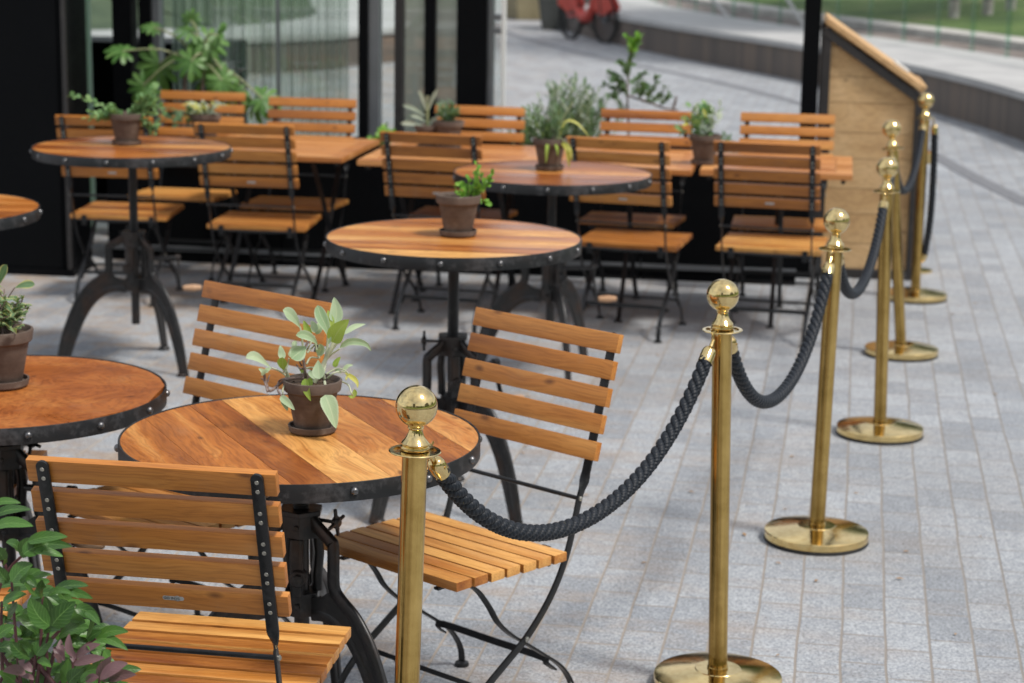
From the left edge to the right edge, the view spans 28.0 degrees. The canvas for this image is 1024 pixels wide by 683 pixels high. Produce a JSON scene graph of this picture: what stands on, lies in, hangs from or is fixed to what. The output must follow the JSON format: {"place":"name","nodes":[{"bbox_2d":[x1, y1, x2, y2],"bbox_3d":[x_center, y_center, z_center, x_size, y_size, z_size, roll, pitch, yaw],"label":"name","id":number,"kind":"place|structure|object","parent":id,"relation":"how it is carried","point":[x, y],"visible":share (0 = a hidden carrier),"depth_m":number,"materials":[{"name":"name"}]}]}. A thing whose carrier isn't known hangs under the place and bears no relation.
{"place":"outdoors","nodes":[
{"label":"outdoors","id":0,"kind":"place"},
{"bbox_2d":[0,0,93,276],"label":"black pier","id":1,"kind":"structure","parent":0,"point":[43,61],"depth_m":10.47,"materials":[{"name":"metal"}]},
{"bbox_2d":[0,497,140,682],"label":"peony plant","id":2,"kind":"object","parent":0,"point":[51,613],"visible":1,"depth_m":3.46,"materials":[{"name":"green plant"}]},
{"bbox_2d":[90,0,316,29],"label":"lawn slope","id":3,"kind":"structure","parent":0,"point":[101,14],"depth_m":25.83,"materials":[{"name":"green plant"}]},
{"bbox_2d":[85,0,506,230],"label":"glazed building","id":4,"kind":"structure","parent":0,"point":[446,48],"depth_m":11.49,"materials":[{"name":"grey glass"}]},
{"bbox_2d":[0,0,1023,682],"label":"pavement","id":5,"kind":"structure","parent":0,"point":[948,608],"depth_m":7.37,"materials":[{"name":"stone"}]},
{"bbox_2d":[0,587,35,623],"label":"bistro chair","id":6,"kind":"object","parent":5,"relation":"on","point":[20,601],"visible":0.24,"depth_m":4.44,"materials":[{"name":"brown wood"}]},
{"bbox_2d":[0,194,41,447],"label":"crank table","id":7,"kind":"object","parent":5,"relation":"on","point":[17,211],"visible":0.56,"depth_m":6.97,"materials":[{"name":"brown wood"}]},
{"bbox_2d":[0,450,46,654],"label":"bistro chair","id":8,"kind":"object","parent":5,"relation":"on","point":[39,452],"visible":0.02,"depth_m":5.56,"materials":[{"name":"brown wood"}]},
{"bbox_2d":[0,355,169,653],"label":"crank table","id":9,"kind":"object","parent":5,"relation":"on","point":[59,398],"visible":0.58,"depth_m":5.11,"materials":[{"name":"brown wood"}]},
{"bbox_2d":[0,323,32,390],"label":"plant pot","id":10,"kind":"object","parent":9,"relation":"on","point":[13,352],"visible":0.94,"depth_m":5.10,"materials":[{"name":"brown ceramic"}]},
{"bbox_2d":[0,264,34,334],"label":"variegated sage","id":11,"kind":"object","parent":10,"relation":"on","point":[10,316],"visible":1,"depth_m":5.10,"materials":[{"name":"green plant"}]},
{"bbox_2d":[55,115,183,306],"bbox_3d":[-1.887,-0.660,9.933,0.473,0.916,0.571,2,12,6],"label":"bistro chair","id":12,"kind":"object","parent":5,"relation":"on","point":[151,214],"visible":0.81,"depth_m":9.85,"materials":[{"name":"brown wood"}]},
{"bbox_2d":[29,136,232,377],"bbox_3d":[-1.566,-0.352,8.503,0.813,0.917,0.821,1,12,0],"label":"crank table","id":13,"kind":"object","parent":5,"relation":"on","point":[147,152],"visible":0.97,"depth_m":8.45,"materials":[{"name":"brown wood"}]},
{"bbox_2d":[108,111,143,145],"bbox_3d":[-1.591,-0.878,8.457,0.144,0.130,0.144,7,14,28],"label":"plant pot","id":14,"kind":"object","parent":13,"relation":"on","point":[126,127],"visible":0.98,"depth_m":8.41,"materials":[{"name":"brown ceramic"}]},
{"bbox_2d":[70,82,166,135],"bbox_3d":[-1.628,-0.955,8.426,0.406,0.217,0.142,1,12,0],"label":"trailing plant","id":15,"kind":"object","parent":14,"relation":"in","point":[149,95],"visible":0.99,"depth_m":8.41,"materials":[{"name":"green plant"}]},
{"bbox_2d":[128,90,245,280],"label":"bistro chair","id":16,"kind":"object","parent":5,"relation":"on","point":[161,193],"visible":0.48,"depth_m":10.86,"materials":[{"name":"brown wood"}]},
{"bbox_2d":[26,455,350,682],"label":"bistro chair","id":17,"kind":"object","parent":5,"relation":"on","point":[173,648],"visible":0.84,"depth_m":3.75,"materials":[{"name":"brown wood"}]},
{"bbox_2d":[107,131,281,264],"bbox_3d":[-1.683,-0.789,11.175,0.957,0.658,0.413,2,12,7],"label":"planter box","id":18,"kind":"object","parent":5,"relation":"on","point":[190,220],"visible":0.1,"depth_m":11.01,"materials":[{"name":"grey metal"}]},
{"bbox_2d":[104,8,281,136],"bbox_3d":[-1.717,-1.429,11.072,0.966,0.739,0.316,1,12,0],"label":"fatsia shrub","id":19,"kind":"object","parent":18,"relation":"on","point":[198,61],"visible":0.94,"depth_m":11.04,"materials":[{"name":"green plant"}]},
{"bbox_2d":[67,280,331,621],"bbox_3d":[-0.809,0.358,5.207,0.473,0.916,0.571,10,15,38],"label":"bistro chair","id":20,"kind":"object","parent":5,"relation":"on","point":[203,362],"visible":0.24,"depth_m":5.33,"materials":[{"name":"brown wood"}]},
{"bbox_2d":[91,0,393,73],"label":"retaining wall","id":21,"kind":"structure","parent":5,"relation":"on","point":[349,33],"depth_m":24.30,"materials":[{"name":"concrete"}]},
{"bbox_2d":[194,122,320,319],"bbox_3d":[-1.189,-0.595,9.680,0.473,0.916,0.571,3,12,8],"label":"bistro chair","id":22,"kind":"object","parent":5,"relation":"on","point":[289,224],"visible":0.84,"depth_m":9.45,"materials":[{"name":"brown wood"}]},
{"bbox_2d":[114,394,481,682],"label":"crank table","id":23,"kind":"object","parent":5,"relation":"on","point":[351,458],"visible":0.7,"depth_m":4.57,"materials":[{"name":"brown wood"}]},
{"bbox_2d":[283,373,341,436],"bbox_3d":[-0.449,0.143,4.619,0.134,0.120,0.134,9,14,33],"label":"plant pot","id":24,"kind":"object","parent":23,"relation":"on","point":[310,419],"visible":0.88,"depth_m":4.58,"materials":[{"name":"brown ceramic"}]},
{"bbox_2d":[246,297,370,427],"bbox_3d":[-0.454,0.045,4.570,0.280,0.270,0.136,1,12,0],"label":"sage plant","id":25,"kind":"object","parent":24,"relation":"in","point":[332,324],"visible":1,"depth_m":4.58,"materials":[{"name":"green plant"}]},
{"bbox_2d":[240,97,356,291],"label":"bistro chair","id":26,"kind":"object","parent":5,"relation":"on","point":[303,204],"visible":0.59,"depth_m":10.60,"materials":[{"name":"brown wood"}]},
{"bbox_2d":[219,134,379,303],"bbox_3d":[-1.125,-0.600,10.133,0.785,0.740,0.800,3,12,9],"label":"slatted table","id":27,"kind":"object","parent":5,"relation":"on","point":[338,152],"visible":0.54,"depth_m":10.06,"materials":[{"name":"brown wood"}]},
{"bbox_2d":[189,112,221,137],"bbox_3d":[-1.514,-1.056,10.126,0.160,0.145,0.160,-1,12,-11],"label":"plant pot","id":28,"kind":"object","parent":27,"relation":"on","point":[207,118],"visible":0.58,"depth_m":10.06,"materials":[{"name":"brown ceramic"}]},
{"bbox_2d":[143,100,231,127],"bbox_3d":[-1.610,-1.124,10.070,0.459,0.139,0.232,-3,12,-17],"label":"spiky pale plant","id":29,"kind":"object","parent":28,"relation":"in","point":[204,108],"visible":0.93,"depth_m":10.06,"materials":[{"name":"green plant"}]},
{"bbox_2d":[281,137,459,270],"bbox_3d":[-0.729,-0.749,11.053,0.957,0.658,0.413,2,12,7],"label":"planter box","id":30,"kind":"object","parent":5,"relation":"on","point":[367,197],"visible":0.26,"depth_m":10.87,"materials":[{"name":"grey metal"}]},
{"bbox_2d":[367,122,395,144],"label":"green plant","id":31,"kind":"object","parent":30,"relation":"on","point":[383,127],"visible":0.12,"depth_m":10.96,"materials":[{"name":"green plant"}]},
{"bbox_2d":[389,385,440,682],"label":"rope stanchion","id":32,"kind":"object","parent":5,"relation":"on","point":[416,407],"visible":1,"depth_m":3.81,"materials":[{"name":"gold metal"}]},
{"bbox_2d":[427,331,717,541],"bbox_3d":[0.161,0.243,4.400,0.038,0.329,1.292,8,14,30],"label":"barrier rope","id":33,"kind":"object","parent":32,"relation":"hanging from","point":[459,495],"visible":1,"depth_m":4.42,"materials":[{"name":"black fabric"}]},
{"bbox_2d":[380,131,498,333],"bbox_3d":[-0.301,-0.525,9.414,0.473,0.916,0.571,4,12,14],"label":"bistro chair","id":34,"kind":"object","parent":5,"relation":"on","point":[388,151],"visible":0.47,"depth_m":9.15,"materials":[{"name":"brown wood"}]},
{"bbox_2d":[357,142,537,313],"bbox_3d":[-0.261,-0.544,9.935,0.815,0.740,0.800,3,12,9],"label":"slatted table","id":35,"kind":"object","parent":5,"relation":"on","point":[493,153],"visible":0.37,"depth_m":9.81,"materials":[{"name":"brown wood"}]},
{"bbox_2d":[415,123,435,146],"bbox_3d":[-0.414,-1.004,10.031,0.127,0.114,0.127,4,12,16],"label":"plant pot","id":36,"kind":"object","parent":35,"relation":"on","point":[431,128],"visible":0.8,"depth_m":9.98,"materials":[{"name":"brown ceramic"}]},
{"bbox_2d":[401,89,437,125],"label":"silver leaf plant","id":37,"kind":"object","parent":36,"relation":"on","point":[426,104],"visible":1,"depth_m":9.99,"materials":[{"name":"plant"}]},
{"bbox_2d":[433,119,464,147],"bbox_3d":[-0.309,-1.010,10.009,0.154,0.139,0.154,2,12,4],"label":"plant pot","id":38,"kind":"object","parent":35,"relation":"on","point":[453,127],"visible":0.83,"depth_m":9.95,"materials":[{"name":"brown ceramic"}]},
{"bbox_2d":[435,99,459,121],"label":"stubby plant","id":39,"kind":"object","parent":38,"relation":"on","point":[451,112],"visible":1,"depth_m":9.97,"materials":[{"name":"green plant"}]},
{"bbox_2d":[323,218,581,524],"bbox_3d":[-0.190,0.101,6.550,0.813,0.882,0.821,1,12,0],"label":"crank table","id":40,"kind":"object","parent":5,"relation":"on","point":[424,244],"visible":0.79,"depth_m":6.42,"materials":[{"name":"brown wood"}]},
{"bbox_2d":[436,191,480,237],"bbox_3d":[-0.170,-0.400,6.475,0.144,0.130,0.144,4,12,16],"label":"plant pot","id":41,"kind":"object","parent":40,"relation":"on","point":[458,213],"visible":0.98,"depth_m":6.43,"materials":[{"name":"brown ceramic"}]},
{"bbox_2d":[454,161,493,205],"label":"sprig plant","id":42,"kind":"object","parent":41,"relation":"in","point":[476,187],"visible":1,"depth_m":6.46,"materials":[{"name":"green plant"}]},
{"bbox_2d":[408,105,525,301],"bbox_3d":[-0.221,-0.688,10.191,0.473,0.916,0.571,3,12,11],"label":"bistro chair","id":43,"kind":"object","parent":5,"relation":"on","point":[518,125],"visible":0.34,"depth_m":10.31,"materials":[{"name":"brown wood"}]},
{"bbox_2d":[323,307,623,682],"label":"bistro chair","id":44,"kind":"object","parent":5,"relation":"on","point":[459,556],"visible":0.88,"depth_m":4.91,"materials":[{"name":"brown wood"}]},
{"bbox_2d":[506,0,540,19],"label":"street planter","id":45,"kind":"object","parent":5,"relation":"on","point":[522,9],"visible":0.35,"depth_m":35.37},
{"bbox_2d":[452,160,651,379],"bbox_3d":[0.159,-0.274,8.428,0.813,0.848,0.821,1,12,0],"label":"crank table","id":46,"kind":"object","parent":5,"relation":"on","point":[575,178],"visible":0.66,"depth_m":8.36,"materials":[{"name":"brown wood"}]},
{"bbox_2d":[532,136,567,170],"bbox_3d":[0.155,-0.771,8.412,0.144,0.130,0.144,-9,16,-40],"label":"plant pot","id":47,"kind":"object","parent":46,"relation":"on","point":[553,162],"visible":0.97,"depth_m":8.37,"materials":[{"name":"brown ceramic"}]},
{"bbox_2d":[522,100,589,166],"bbox_3d":[0.175,-0.857,8.391,0.283,0.271,0.179,1,12,0],"label":"mixed plant","id":48,"kind":"object","parent":47,"relation":"in","point":[557,121],"visible":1,"depth_m":8.36,"materials":[{"name":"green plant"}]},
{"bbox_2d":[460,141,643,278],"bbox_3d":[0.226,-0.708,10.932,0.957,0.658,0.413,2,12,7],"label":"planter box","id":49,"kind":"object","parent":5,"relation":"on","point":[531,208],"visible":0.06,"depth_m":10.75,"materials":[{"name":"grey metal"}]},
{"bbox_2d":[507,112,535,145],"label":"leafy plant","id":50,"kind":"object","parent":49,"relation":"on","point":[528,124],"visible":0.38,"depth_m":10.80,"materials":[{"name":"green plant"}]},
{"bbox_2d":[521,71,622,145],"bbox_3d":[0.318,-1.198,10.809,0.556,0.459,0.331,1,12,0],"label":"bushy shrub","id":51,"kind":"object","parent":49,"relation":"on","point":[585,108],"visible":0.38,"depth_m":10.76,"materials":[{"name":"green plant"}]},
{"bbox_2d":[600,31,677,134],"bbox_3d":[0.676,-1.348,10.893,0.416,0.597,0.217,1,12,0],"label":"twiggy shrub","id":52,"kind":"object","parent":49,"relation":"in","point":[632,49],"visible":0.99,"depth_m":10.88,"materials":[{"name":"green plant"}]},
{"bbox_2d":[538,0,589,29],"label":"street planter","id":53,"kind":"object","parent":5,"relation":"on","point":[549,13],"visible":0.35,"depth_m":32.50,"materials":[{"name":"grey concrete"}]},
{"bbox_2d":[557,0,619,43],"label":"hire bicycle","id":54,"kind":"object","parent":5,"relation":"on","point":[602,8],"visible":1,"depth_m":29.80,"materials":[{"name":"red metal"}]},
{"bbox_2d":[562,147,696,322],"bbox_3d":[0.524,-0.517,9.864,0.715,0.740,0.800,3,12,9],"label":"slatted table","id":55,"kind":"object","parent":5,"relation":"on","point":[683,166],"visible":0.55,"depth_m":9.78,"materials":[{"name":"brown wood"}]},
{"bbox_2d":[689,133,721,164],"bbox_3d":[0.899,-0.898,9.569,0.154,0.139,0.154,6,13,21],"label":"plant pot","id":56,"kind":"object","parent":55,"relation":"on","point":[704,152],"visible":0.94,"depth_m":9.52,"materials":[{"name":"brown ceramic"}]},
{"bbox_2d":[674,99,723,135],"bbox_3d":[0.871,-1.034,9.547,0.232,0.203,0.124,1,12,0],"label":"upright leafy plant","id":57,"kind":"object","parent":56,"relation":"on","point":[702,124],"visible":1,"depth_m":9.53,"materials":[{"name":"green plant"}]},
{"bbox_2d":[566,136,692,342],"bbox_3d":[0.535,-0.491,9.319,0.473,0.916,0.571,5,12,17],"label":"bistro chair","id":58,"kind":"object","parent":5,"relation":"on","point":[660,243],"visible":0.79,"depth_m":9.15,"materials":[{"name":"brown wood"}]},
{"bbox_2d":[579,108,691,311],"bbox_3d":[0.612,-0.658,10.113,0.473,0.916,0.571,4,12,12],"label":"bistro chair","id":59,"kind":"object","parent":5,"relation":"on","point":[683,142],"visible":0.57,"depth_m":10.23,"materials":[{"name":"brown wood"}]},
{"bbox_2d":[653,279,781,682],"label":"rope stanchion","id":60,"kind":"object","parent":5,"relation":"on","point":[716,663],"visible":0.99,"depth_m":5.03,"materials":[{"name":"gold metal"}]},
{"bbox_2d":[732,249,834,408],"bbox_3d":[0.735,0.003,5.575,0.038,0.329,1.262,5,13,20],"label":"barrier rope","id":61,"kind":"object","parent":60,"relation":"hanging from","point":[750,394],"visible":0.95,"depth_m":5.74,"materials":[{"name":"black fabric"}]},
{"bbox_2d":[641,146,799,284],"bbox_3d":[1.105,-0.671,10.820,0.806,0.658,0.413,2,12,7],"label":"planter box","id":62,"kind":"object","parent":5,"relation":"on","point":[699,258],"visible":0.27,"depth_m":10.66,"materials":[{"name":"grey metal"}]},
{"bbox_2d":[713,130,738,152],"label":"shrub tuft","id":63,"kind":"object","parent":62,"relation":"on","point":[727,138],"visible":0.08,"depth_m":10.71,"materials":[{"name":"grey plant"}]},
{"bbox_2d":[495,22,1023,204],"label":"pavement drain strip","id":64,"kind":"object","parent":5,"relation":"on","point":[976,177],"visible":0.67,"depth_m":16.46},
{"bbox_2d":[713,140,827,347],"bbox_3d":[1.168,-0.468,9.254,0.473,0.916,0.571,4,12,14],"label":"bistro chair","id":65,"kind":"object","parent":5,"relation":"on","point":[732,244],"visible":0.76,"depth_m":9.02,"materials":[{"name":"brown wood"}]},
{"bbox_2d":[700,152,851,328],"bbox_3d":[1.250,-0.479,9.739,0.690,0.740,0.720,3,12,9],"label":"slatted table","id":66,"kind":"object","parent":5,"relation":"on","point":[836,167],"visible":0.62,"depth_m":9.62,"materials":[{"name":"brown wood"}]},
{"bbox_2d":[731,112,834,312],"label":"bistro chair","id":67,"kind":"object","parent":5,"relation":"on","point":[826,132],"visible":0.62,"depth_m":10.18,"materials":[{"name":"brown wood"}]},
{"bbox_2d":[567,0,1023,140],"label":"retaining wall","id":68,"kind":"structure","parent":5,"relation":"on","point":[983,90],"depth_m":24.02,"materials":[{"name":"concrete"}]},
{"bbox_2d":[712,0,732,16],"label":"steel strut","id":69,"kind":"object","parent":68,"relation":"on","point":[721,9],"visible":0.97,"depth_m":29.23,"materials":[{"name":"silver metal"}]},
{"bbox_2d":[786,0,803,27],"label":"steel strut","id":70,"kind":"object","parent":68,"relation":"on","point":[795,11],"visible":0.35,"depth_m":26.79,"materials":[{"name":"silver metal"}]},
{"bbox_2d":[681,0,1023,50],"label":"stone edging","id":71,"kind":"object","parent":68,"relation":"on","point":[989,39],"visible":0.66,"depth_m":25.66,"materials":[{"name":"grey stone"}]},
{"bbox_2d":[795,0,821,277],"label":"canopy post","id":72,"kind":"object","parent":5,"relation":"on","point":[811,53],"visible":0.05,"depth_m":10.68,"materials":[{"name":"black metal"}]},
{"bbox_2d":[764,208,868,555],"bbox_3d":[0.947,0.108,6.229,0.322,1.037,0.322,1,12,0],"label":"rope stanchion","id":73,"kind":"object","parent":5,"relation":"on","point":[816,532],"visible":1,"depth_m":6.22,"materials":[{"name":"gold metal"}]},
{"bbox_2d":[840,191,888,298],"bbox_3d":[1.162,-0.289,6.822,0.038,0.267,1.322,4,12,16],"label":"barrier rope","id":74,"kind":"object","parent":73,"relation":"hanging from","point":[848,291],"visible":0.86,"depth_m":7.08,"materials":[{"name":"black fabric"}]},
{"bbox_2d":[812,13,926,280],"bbox_3d":[1.912,-1.059,11.019,0.553,1.364,0.600,2,12,7],"label":"host stand","id":75,"kind":"object","parent":5,"relation":"on","point":[867,90],"visible":0.65,"depth_m":10.75,"materials":[{"name":"wood"}]},
{"bbox_2d":[893,60,909,72],"bbox_3d":[2.064,-1.458,10.863,0.080,0.059,0.150,2,12,7],"label":"menu card","id":76,"kind":"object","parent":75,"relation":"on","point":[901,66],"visible":1,"depth_m":10.79,"materials":[{"name":"white paper"}]},
{"bbox_2d":[836,157,923,445],"bbox_3d":[1.377,-0.160,7.527,0.322,1.036,0.322,1,12,0],"label":"rope stanchion","id":77,"kind":"object","parent":5,"relation":"on","point":[880,427],"visible":1,"depth_m":7.52,"materials":[{"name":"gold metal"}]},
{"bbox_2d":[889,148,895,197],"bbox_3d":[1.498,-0.558,8.168,0.038,0.288,1.387,3,12,11],"label":"barrier rope","id":78,"kind":"object","parent":77,"relation":"hanging from","point":[892,178],"visible":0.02,"depth_m":8.69,"materials":[{"name":"black fabric"}]},
{"bbox_2d":[864,120,938,361],"bbox_3d":[1.721,-0.447,8.917,0.322,1.032,0.322,1,12,0],"label":"rope stanchion","id":79,"kind":"object","parent":5,"relation":"on","point":[902,348],"visible":0.94,"depth_m":8.91,"materials":[{"name":"gold metal"}]},
{"bbox_2d":[898,117,926,194],"bbox_3d":[1.840,-0.836,9.520,0.038,0.293,1.341,4,12,16],"label":"barrier rope","id":80,"kind":"object","parent":79,"relation":"hanging from","point":[906,188],"visible":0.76,"depth_m":9.87,"materials":[{"name":"black fabric"}]},
{"bbox_2d":[903,151,931,273],"bbox_3d":[2.201,-0.700,11.068,0.170,0.650,0.170,1,12,0],"label":"stanchion","id":81,"kind":"object","parent":5,"relation":"on","point":[924,270],"visible":0.13,"depth_m":11.06,"materials":[{"name":"gold metal"}]},
{"bbox_2d":[890,93,946,304],"bbox_3d":[2.039,-0.722,10.230,0.322,1.037,0.322,1,12,0],"label":"rope stanchion","id":82,"kind":"object","parent":5,"relation":"on","point":[915,293],"visible":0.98,"depth_m":10.22,"materials":[{"name":"gold metal"}]},
{"bbox_2d":[921,117,937,261],"bbox_3d":[2.085,-0.754,10.225,0.069,0.727,0.044,-4,13,-20],"label":"barrier rope","id":83,"kind":"object","parent":82,"relation":"hanging from","point":[932,189],"visible":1,"depth_m":10.22,"materials":[{"name":"black fabric"}]},
{"bbox_2d":[652,0,1023,58],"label":"planting bed ground","id":84,"kind":"structure","parent":0,"point":[917,39],"depth_m":25.40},
{"bbox_2d":[732,0,1023,36],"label":"lawn hill","id":85,"kind":"structure","parent":0,"point":[1001,20],"depth_m":27.56,"materials":[{"name":"green plant"}]},
{"bbox_2d":[948,0,959,17],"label":"birch tree","id":86,"kind":"object","parent":85,"relation":"on","point":[954,8],"visible":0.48,"depth_m":26.40,"materials":[{"name":"white plant"}]},
{"bbox_2d":[982,0,993,14],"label":"birch tree","id":87,"kind":"object","parent":85,"relation":"on","point":[987,8],"visible":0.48,"depth_m":26.53,"materials":[{"name":"white plant"}]},
{"bbox_2d":[1005,0,1015,9],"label":"birch tree","id":88,"kind":"object","parent":85,"relation":"on","point":[1010,5],"visible":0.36,"depth_m":26.99,"materials":[{"name":"white plant"}]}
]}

